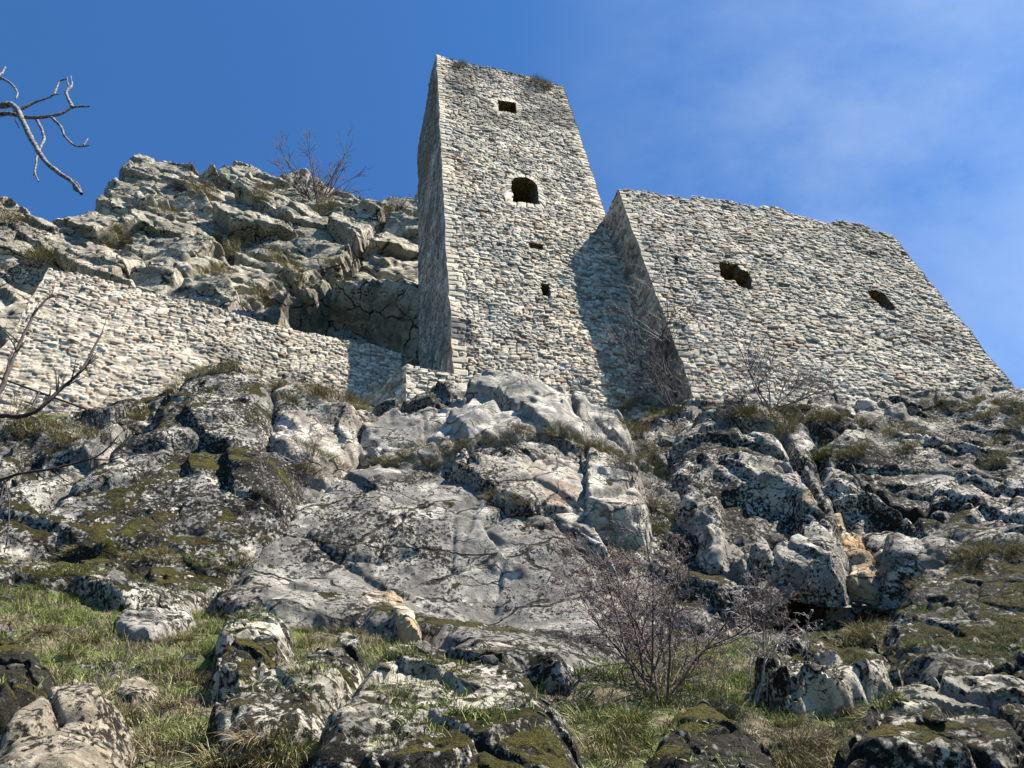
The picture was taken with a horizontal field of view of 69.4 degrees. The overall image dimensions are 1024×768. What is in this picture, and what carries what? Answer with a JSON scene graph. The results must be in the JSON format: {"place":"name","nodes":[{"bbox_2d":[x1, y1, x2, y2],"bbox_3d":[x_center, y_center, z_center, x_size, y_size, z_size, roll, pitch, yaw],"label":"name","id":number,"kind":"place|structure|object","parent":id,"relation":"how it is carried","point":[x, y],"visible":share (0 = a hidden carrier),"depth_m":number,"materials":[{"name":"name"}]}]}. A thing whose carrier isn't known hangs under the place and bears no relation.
{"place":"outdoors","nodes":[
{"label":"outdoors","id":0,"kind":"place"},
{"bbox_2d":[0,378,914,767],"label":"hillside","id":1,"kind":"structure","parent":0,"point":[38,450],"depth_m":10.76,"materials":[{"name":"green plant"}]},
{"bbox_2d":[2,596,12,602],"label":"stone","id":2,"kind":"object","parent":1,"relation":"on","point":[8,598],"visible":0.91,"depth_m":7.84,"materials":[{"name":"grey stone"}]},
{"bbox_2d":[0,631,56,734],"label":"rock","id":3,"kind":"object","parent":1,"relation":"on","point":[15,696],"depth_m":4.27,"materials":[{"name":"grey stone"}]},
{"bbox_2d":[6,663,24,668],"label":"stone","id":4,"kind":"object","parent":3,"relation":"on","point":[14,666],"visible":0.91,"depth_m":4.45,"materials":[{"name":"grey stone"}]},
{"bbox_2d":[23,614,38,617],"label":"stone","id":5,"kind":"object","parent":1,"relation":"on","point":[33,615],"visible":0.75,"depth_m":7.06,"materials":[{"name":"grey stone"}]},
{"bbox_2d":[0,377,84,418],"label":"stone wall","id":6,"kind":"structure","parent":1,"relation":"on","point":[42,393],"depth_m":16.00,"materials":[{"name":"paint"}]},
{"bbox_2d":[0,66,89,194],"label":"dead tree","id":7,"kind":"object","parent":1,"relation":"on","point":[17,113],"visible":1,"depth_m":6.37,"materials":[{"name":"grey wood"}]},
{"bbox_2d":[0,278,130,552],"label":"young tree","id":8,"kind":"object","parent":1,"relation":"on","point":[11,360],"visible":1,"depth_m":5.41,"materials":[{"name":"plant"}]},
{"bbox_2d":[0,679,135,767],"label":"tan boulder","id":9,"kind":"object","parent":1,"relation":"on","point":[83,725],"visible":0.96,"depth_m":3.26,"materials":[{"name":"beige stone"}]},
{"bbox_2d":[99,660,112,669],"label":"stone","id":10,"kind":"object","parent":1,"relation":"on","point":[103,663],"visible":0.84,"depth_m":5.40,"materials":[{"name":"grey stone"}]},
{"bbox_2d":[0,555,230,612],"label":"lichen ledge","id":11,"kind":"object","parent":1,"relation":"on","point":[112,590],"visible":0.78,"depth_m":8.68,"materials":[{"name":"grey stone"}]},
{"bbox_2d":[138,583,150,586],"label":"stone","id":12,"kind":"object","parent":11,"relation":"on","point":[144,585],"visible":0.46,"depth_m":8.55,"materials":[{"name":"grey stone"}]},
{"bbox_2d":[113,661,130,669],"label":"stone","id":13,"kind":"object","parent":1,"relation":"on","point":[124,667],"visible":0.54,"depth_m":5.37,"materials":[{"name":"grey stone"}]},
{"bbox_2d":[115,676,158,705],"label":"cream rock","id":14,"kind":"object","parent":1,"relation":"on","point":[141,687],"visible":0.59,"depth_m":4.58,"materials":[{"name":"beige stone"}]},
{"bbox_2d":[0,362,311,585],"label":"mossy outcrop","id":15,"kind":"object","parent":1,"relation":"on","point":[183,475],"visible":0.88,"depth_m":11.70,"materials":[{"name":"grey stone"}]},
{"bbox_2d":[248,449,313,517],"bbox_3d":[-3.789,1.618,11.911,1.279,1.162,0.616,-7,-44,0],"label":"bare shrub","id":16,"kind":"object","parent":15,"relation":"on","point":[282,499],"visible":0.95,"depth_m":11.80,"materials":[{"name":"brown plant"}]},
{"bbox_2d":[115,607,196,641],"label":"flat stone","id":17,"kind":"object","parent":1,"relation":"on","point":[142,623],"visible":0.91,"depth_m":7.31,"materials":[{"name":"grey stone"}]},
{"bbox_2d":[0,268,401,418],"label":"curtain wall","id":18,"kind":"structure","parent":1,"relation":"on","point":[148,345],"depth_m":19.07,"materials":[{"name":"grey stone"}]},
{"bbox_2d":[0,154,419,366],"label":"crag","id":19,"kind":"structure","parent":1,"relation":"on","point":[373,298],"depth_m":36.22,"materials":[{"name":"grey stone"}]},
{"bbox_2d":[163,159,229,191],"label":"bare shrub","id":20,"kind":"object","parent":19,"relation":"on","point":[191,178],"visible":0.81,"depth_m":44.59,"materials":[{"name":"brown plant"}]},
{"bbox_2d":[260,127,373,203],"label":"bare shrub","id":21,"kind":"object","parent":19,"relation":"on","point":[318,185],"visible":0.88,"depth_m":45.03,"materials":[{"name":"brown plant"}]},
{"bbox_2d":[296,181,346,198],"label":"bare shrub","id":22,"kind":"object","parent":19,"relation":"on","point":[319,191],"visible":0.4,"depth_m":44.73,"materials":[{"name":"brown plant"}]},
{"bbox_2d":[376,192,412,219],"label":"bare shrub","id":23,"kind":"object","parent":19,"relation":"on","point":[402,206],"visible":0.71,"depth_m":42.69,"materials":[{"name":"brown plant"}]},
{"bbox_2d":[212,607,293,702],"bbox_3d":[-1.990,2.373,5.950,0.774,2.213,3.149,9,-47,-16],"label":"moss spotted boulder","id":24,"kind":"object","parent":1,"relation":"on","point":[245,652],"visible":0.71,"depth_m":5.03,"materials":[{"name":"grey stone"}]},
{"bbox_2d":[253,665,265,675],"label":"stone","id":25,"kind":"object","parent":1,"relation":"on","point":[262,668],"visible":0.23,"depth_m":4.59,"materials":[{"name":"grey stone"}]},
{"bbox_2d":[205,644,369,767],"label":"streaked rock","id":26,"kind":"object","parent":1,"relation":"on","point":[330,690],"visible":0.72,"depth_m":3.77,"materials":[{"name":"grey stone"}]},
{"bbox_2d":[327,646,344,658],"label":"stone","id":27,"kind":"object","parent":26,"relation":"on","point":[337,652],"visible":0.91,"depth_m":4.94,"materials":[{"name":"grey stone"}]},
{"bbox_2d":[274,422,332,475],"bbox_3d":[-3.789,1.114,13.408,1.028,1.123,0.713,-7,-44,0],"label":"bare shrub","id":28,"kind":"object","parent":1,"relation":"on","point":[310,441],"visible":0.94,"depth_m":13.41,"materials":[{"name":"brown plant"}]},
{"bbox_2d":[267,372,362,491],"bbox_3d":[-3.962,1.269,15.528,2.439,4.954,2.755,14,-48,-21],"label":"buff outcrop","id":29,"kind":"object","parent":1,"relation":"on","point":[343,421],"visible":0.63,"depth_m":15.09,"materials":[{"name":"grey stone"}]},
{"bbox_2d":[337,632,360,649],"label":"white stone","id":30,"kind":"object","parent":1,"relation":"on","point":[353,640],"visible":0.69,"depth_m":7.01,"materials":[{"name":"white stone"}]},
{"bbox_2d":[360,590,421,643],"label":"tan slab","id":31,"kind":"structure","parent":1,"relation":"on","point":[405,623],"depth_m":7.60,"materials":[{"name":"beige stone"}]},
{"bbox_2d":[363,364,458,405],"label":"retaining wall","id":32,"kind":"structure","parent":1,"relation":"on","point":[406,382],"depth_m":19.01,"materials":[{"name":"grey stone"}]},
{"bbox_2d":[204,466,627,696],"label":"grey slab","id":33,"kind":"structure","parent":1,"relation":"on","point":[438,559],"depth_m":10.65,"materials":[{"name":"grey stone"}]},
{"bbox_2d":[309,640,584,767],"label":"lichen boulder","id":34,"kind":"object","parent":1,"relation":"on","point":[470,744],"visible":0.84,"depth_m":3.19,"materials":[{"name":"grey stone"}]},
{"bbox_2d":[377,662,390,671],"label":"stone","id":35,"kind":"object","parent":34,"relation":"on","point":[384,666],"visible":1,"depth_m":4.16,"materials":[{"name":"grey stone"}]},
{"bbox_2d":[416,640,430,652],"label":"stone","id":36,"kind":"object","parent":34,"relation":"on","point":[425,645],"visible":0.91,"depth_m":4.51,"materials":[{"name":"grey stone"}]},
{"bbox_2d":[479,654,498,663],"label":"stone","id":37,"kind":"object","parent":34,"relation":"on","point":[492,659],"visible":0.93,"depth_m":4.24,"materials":[{"name":"grey stone"}]},
{"bbox_2d":[502,701,526,711],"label":"stone","id":38,"kind":"object","parent":34,"relation":"on","point":[517,704],"visible":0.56,"depth_m":3.29,"materials":[{"name":"grey stone"}]},
{"bbox_2d":[539,697,550,705],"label":"stone","id":39,"kind":"object","parent":34,"relation":"on","point":[546,702],"visible":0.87,"depth_m":3.79,"materials":[{"name":"grey stone"}]},
{"bbox_2d":[358,369,639,477],"bbox_3d":[1.498,3.664,23.466,5.887,11.926,18.722,-16,-45,9],"label":"grey outcrop","id":40,"kind":"object","parent":1,"relation":"on","point":[492,401],"visible":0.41,"depth_m":15.36,"materials":[{"name":"grey stone"}]},
{"bbox_2d":[0,59,1023,767],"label":"grass","id":41,"kind":"structure","parent":1,"relation":"on","point":[812,743],"depth_m":6.28,"materials":[{"name":"green plant"}]},
{"bbox_2d":[417,55,665,421],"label":"tower","id":42,"kind":"structure","parent":1,"relation":"on","point":[517,273],"depth_m":25.07,"materials":[{"name":"stone"}]},
{"bbox_2d":[498,100,516,112],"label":"window","id":43,"kind":"structure","parent":42,"relation":"in","point":[504,106],"depth_m":32.71,"materials":[{"name":"stone"}]},
{"bbox_2d":[511,177,538,204],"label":"window","id":44,"kind":"structure","parent":42,"relation":"in","point":[524,189],"depth_m":28.30,"materials":[{"name":"stone"}]},
{"bbox_2d":[529,242,542,249],"bbox_3d":[0.751,-4.485,25.033,0.647,0.355,0.500,7,-46,-15],"label":"window","id":45,"kind":"structure","parent":42,"relation":"in","point":[532,245],"depth_m":25.01,"materials":[{"name":"stone"}]},
{"bbox_2d":[540,283,550,296],"bbox_3d":[0.943,-2.638,23.490,0.386,0.741,0.906,8,-46,-15],"label":"window","id":46,"kind":"structure","parent":42,"relation":"in","point":[545,289],"depth_m":23.53,"materials":[{"name":"stone"}]},
{"bbox_2d":[452,439,652,551],"bbox_3d":[1.007,2.113,13.283,4.233,3.553,2.171,7,-46,-14],"label":"rock","id":47,"kind":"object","parent":1,"relation":"on","point":[594,486],"depth_m":12.75,"materials":[{"name":"grey stone"}]},
{"bbox_2d":[582,399,625,445],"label":"bare shrub","id":48,"kind":"object","parent":47,"relation":"on","point":[600,429],"visible":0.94,"depth_m":15.12,"materials":[{"name":"brown plant"}]},
{"bbox_2d":[601,410,651,484],"bbox_3d":[2.110,1.149,13.424,1.228,1.444,0.907,11,-47,-18],"label":"bare shrub","id":49,"kind":"object","parent":47,"relation":"on","point":[632,456],"visible":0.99,"depth_m":13.40,"materials":[{"name":"brown plant"}]},
{"bbox_2d":[552,509,616,581],"bbox_3d":[1.124,2.713,11.745,1.020,1.790,1.047,-7,-44,0],"label":"wedge rock","id":50,"kind":"object","parent":1,"relation":"on","point":[573,523],"visible":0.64,"depth_m":11.62,"materials":[{"name":"grey stone"}]},
{"bbox_2d":[593,312,685,408],"bbox_3d":[3.514,-0.523,19.283,2.037,2.742,2.545,-37,-51,26],"label":"bare shrub","id":51,"kind":"object","parent":1,"relation":"on","point":[651,365],"visible":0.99,"depth_m":19.26,"materials":[{"name":"brown plant"}]},
{"bbox_2d":[576,226,715,397],"bbox_3d":[4.478,-1.671,21.430,5.316,5.211,3.706,14,-48,-21],"label":"bare shrub","id":52,"kind":"object","parent":1,"relation":"on","point":[624,342],"visible":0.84,"depth_m":20.96,"materials":[{"name":"brown plant"}]},
{"bbox_2d":[532,480,812,707],"bbox_3d":[1.069,1.647,5.433,1.518,1.712,1.745,20,-51,-26],"label":"bare shrub","id":53,"kind":"object","parent":1,"relation":"on","point":[638,635],"visible":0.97,"depth_m":5.24,"materials":[{"name":"brown plant"}]},
{"bbox_2d":[658,355,709,408],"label":"bare shrub","id":54,"kind":"object","parent":1,"relation":"on","point":[688,377],"visible":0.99,"depth_m":18.54,"materials":[{"name":"brown plant"}]},
{"bbox_2d":[644,699,778,767],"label":"rock","id":55,"kind":"object","parent":1,"relation":"on","point":[736,736],"visible":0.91,"depth_m":3.62,"materials":[{"name":"grey stone"}]},
{"bbox_2d":[664,397,856,631],"bbox_3d":[4.735,2.619,14.566,3.136,6.877,5.512,-32,-49,23],"label":"overhanging rock","id":56,"kind":"object","parent":1,"relation":"on","point":[738,485],"visible":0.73,"depth_m":13.16,"materials":[{"name":"grey stone"}]},
{"bbox_2d":[748,534,850,607],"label":"pale block","id":57,"kind":"structure","parent":56,"relation":"on","point":[822,568],"depth_m":11.15,"materials":[{"name":"grey stone"}]},
{"bbox_2d":[686,292,848,418],"bbox_3d":[5.774,-0.625,17.555,3.101,3.852,2.601,24,-52,-28],"label":"bare shrub","id":58,"kind":"object","parent":1,"relation":"on","point":[753,378],"visible":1,"depth_m":17.13,"materials":[{"name":"brown plant"}]},
{"bbox_2d":[723,556,838,706],"bbox_3d":[1.977,2.012,5.577,0.801,1.545,1.288,-35,-51,26],"label":"bare shrub","id":59,"kind":"object","parent":1,"relation":"on","point":[778,645],"visible":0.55,"depth_m":5.46,"materials":[{"name":"brown plant"}]},
{"bbox_2d":[603,189,1014,407],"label":"curtain wall","id":60,"kind":"structure","parent":1,"relation":"on","point":[870,313],"depth_m":23.89,"materials":[{"name":"stone"}]},
{"bbox_2d":[754,627,903,718],"bbox_3d":[2.949,3.008,6.936,1.398,2.482,4.930,-23,-46,15],"label":"rock","id":61,"kind":"object","parent":1,"relation":"on","point":[858,684],"visible":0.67,"depth_m":5.22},
{"bbox_2d":[826,670,842,680],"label":"stone","id":62,"kind":"object","parent":61,"relation":"on","point":[830,673],"visible":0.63,"depth_m":4.97,"materials":[{"name":"grey stone"}]},
{"bbox_2d":[834,513,879,624],"bbox_3d":[5.514,3.252,12.013,1.050,2.383,1.619,-7,-44,0],"label":"rusty rock","id":63,"kind":"object","parent":1,"relation":"on","point":[861,583],"visible":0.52,"depth_m":11.42,"materials":[{"name":"beige stone"}]},
{"bbox_2d":[799,385,1023,465],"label":"rubble slope","id":64,"kind":"structure","parent":1,"relation":"on","point":[946,423],"depth_m":17.51,"materials":[{"name":"grey stone"}]},
{"bbox_2d":[809,427,1023,604],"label":"ledge outcrop","id":65,"kind":"object","parent":1,"relation":"on","point":[927,502],"visible":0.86,"depth_m":12.77,"materials":[{"name":"grey stone"}]},
{"bbox_2d":[833,650,1023,767],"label":"lichen slab","id":66,"kind":"structure","parent":1,"relation":"on","point":[900,736],"depth_m":2.71,"materials":[{"name":"grey stone"}]},
{"bbox_2d":[894,701,905,704],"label":"stone","id":67,"kind":"object","parent":66,"relation":"on","point":[899,703],"visible":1,"depth_m":3.04,"materials":[{"name":"grey stone"}]},
{"bbox_2d":[891,690,909,701],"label":"stone","id":68,"kind":"object","parent":66,"relation":"on","point":[907,698],"visible":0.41,"depth_m":3.11,"materials":[{"name":"grey stone"}]},
{"bbox_2d":[916,714,924,722],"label":"stone","id":69,"kind":"object","parent":66,"relation":"on","point":[919,718],"visible":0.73,"depth_m":2.73,"materials":[{"name":"grey stone"}]},
{"bbox_2d":[920,708,954,724],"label":"stone","id":70,"kind":"object","parent":66,"relation":"on","point":[932,716],"visible":1,"depth_m":2.71,"materials":[{"name":"grey stone"}]},
{"bbox_2d":[997,704,1006,715],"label":"stone","id":71,"kind":"object","parent":66,"relation":"on","point":[999,709],"visible":1,"depth_m":3.00,"materials":[{"name":"grey stone"}]},
{"bbox_2d":[1004,708,1014,716],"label":"stone","id":72,"kind":"object","parent":66,"relation":"on","point":[1008,712],"visible":1,"depth_m":2.92,"materials":[{"name":"grey stone"}]},
{"bbox_2d":[882,544,1023,685],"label":"dark mossy boulder","id":73,"kind":"object","parent":1,"relation":"on","point":[964,583],"visible":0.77,"depth_m":8.78,"materials":[{"name":"grey stone"}]},
{"bbox_2d":[0,0,1023,388],"label":"sky","id":74,"kind":"structure","parent":0,"point":[902,119],"materials":[{"name":"blue"}]}
]}

